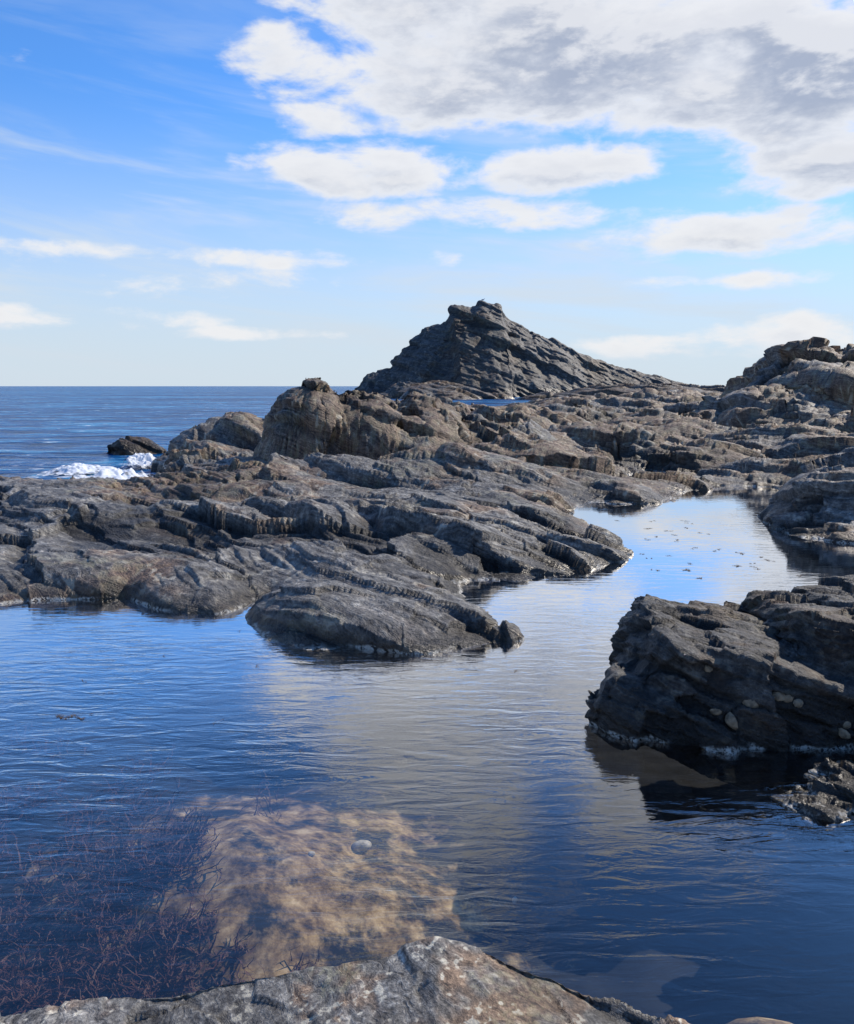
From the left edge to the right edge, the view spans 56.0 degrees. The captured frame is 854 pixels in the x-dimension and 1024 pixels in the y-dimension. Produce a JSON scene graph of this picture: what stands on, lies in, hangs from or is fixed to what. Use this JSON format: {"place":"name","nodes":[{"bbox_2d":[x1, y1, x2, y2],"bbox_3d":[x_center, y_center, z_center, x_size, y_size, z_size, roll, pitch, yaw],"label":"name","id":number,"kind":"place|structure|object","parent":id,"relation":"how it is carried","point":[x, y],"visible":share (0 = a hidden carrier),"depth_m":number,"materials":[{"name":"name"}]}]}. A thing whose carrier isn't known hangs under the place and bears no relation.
{"place":"outdoors","nodes":[
{"label":"outdoors","id":0,"kind":"place"},
{"bbox_2d":[0,386,529,479],"bbox_3d":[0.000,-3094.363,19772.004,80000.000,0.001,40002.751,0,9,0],"label":"sea","id":1,"kind":"structure","parent":0,"point":[43,429],"depth_m":50.44,"materials":[{"name":"liquid"}]},
{"bbox_2d":[36,463,115,475],"bbox_3d":[-7.400,-0.928,17.062,1.800,0.235,1.600,0,9,0],"label":"sea foam","id":2,"kind":"object","parent":1,"relation":"on","point":[85,469],"visible":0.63,"depth_m":16.79,"materials":[{"name":"white"}]},
{"bbox_2d":[74,467,154,479],"bbox_3d":[-5.900,-0.678,15.077,2.000,0.354,3.000,0,9,0],"label":"sea foam","id":3,"kind":"object","parent":1,"relation":"on","point":[114,473],"visible":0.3,"depth_m":14.86,"materials":[{"name":"white"}]},
{"bbox_2d":[106,436,166,454],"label":"skerry","id":4,"kind":"structure","parent":1,"relation":"in","point":[129,445],"depth_m":21.70,"materials":[{"name":"grey stone"}]},
{"bbox_2d":[122,453,154,469],"bbox_3d":[-6.400,-1.199,18.436,1.000,0.344,2.400,0,9,0],"label":"sea foam","id":5,"kind":"object","parent":1,"relation":"on","point":[143,460],"visible":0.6,"depth_m":18.03,"materials":[{"name":"white"}]},
{"bbox_2d":[379,380,439,397],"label":"skerry","id":6,"kind":"structure","parent":1,"relation":"in","point":[387,392],"depth_m":123.39,"materials":[{"name":"grey stone"}]},
{"bbox_2d":[388,380,514,399],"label":"skerry","id":7,"kind":"structure","parent":1,"relation":"in","point":[454,391],"depth_m":113.80,"materials":[{"name":"grey stone"}]},
{"bbox_2d":[354,300,681,396],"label":"sea stack","id":8,"kind":"object","parent":1,"relation":"in","point":[482,345],"visible":0.34,"depth_m":141.29,"materials":[{"name":"stone"}]},
{"bbox_2d":[515,383,725,399],"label":"skerry","id":9,"kind":"structure","parent":1,"relation":"in","point":[592,390],"depth_m":104.37,"materials":[{"name":"grey stone"}]},
{"bbox_2d":[0,337,853,788],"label":"rocky shore","id":10,"kind":"structure","parent":0,"point":[314,515],"depth_m":8.74,"materials":[{"name":"stone"}]},
{"bbox_2d":[0,639,853,1023],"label":"pool bed","id":11,"kind":"object","parent":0,"point":[636,887],"visible":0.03,"depth_m":3.56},
{"bbox_2d":[0,724,322,1016],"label":"seaweed","id":12,"kind":"object","parent":11,"relation":"on","point":[21,993],"visible":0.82,"depth_m":3.09,"materials":[{"name":"brown plant"}]},
{"bbox_2d":[0,936,689,1023],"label":"foreground rock","id":13,"kind":"object","parent":11,"relation":"on","point":[436,980],"visible":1,"depth_m":1.82,"materials":[{"name":"stone"}]},
{"bbox_2d":[204,829,516,903],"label":"pebbles","id":14,"kind":"object","parent":11,"relation":"on","point":[361,845],"visible":0.91,"depth_m":3.63,"materials":[{"name":"grey stone"}]},
{"bbox_2d":[0,485,853,898],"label":"tide pool water","id":15,"kind":"structure","parent":0,"point":[722,529],"depth_m":4.81,"materials":[{"name":"blue liquid"}]},
{"bbox_2d":[55,520,800,749],"bbox_3d":[1.032,0.654,6.146,2.542,0.002,8.210,7,11,38],"label":"floating seaweed","id":16,"kind":"object","parent":15,"relation":"on","point":[473,649],"visible":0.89,"depth_m":6.75,"materials":[{"name":"brown plant"}]},
{"bbox_2d":[585,575,853,794],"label":"tidal rock","id":17,"kind":"object","parent":15,"relation":"in","point":[660,686],"visible":0.94,"depth_m":3.67,"materials":[{"name":"stone"}]},
{"bbox_2d":[704,665,850,738],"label":"limpets","id":18,"kind":"object","parent":17,"relation":"on","point":[731,720],"visible":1,"depth_m":3.59,"materials":[{"name":"grey"}]},
{"bbox_2d":[762,758,853,852],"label":"submerged rock","id":19,"kind":"object","parent":15,"relation":"in","point":[827,800],"visible":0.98,"depth_m":3.09,"materials":[{"name":"stone"}]},
{"bbox_2d":[0,0,853,385],"label":"sky","id":20,"kind":"structure","parent":0,"point":[193,192],"materials":[{"name":"blue"}]}
]}

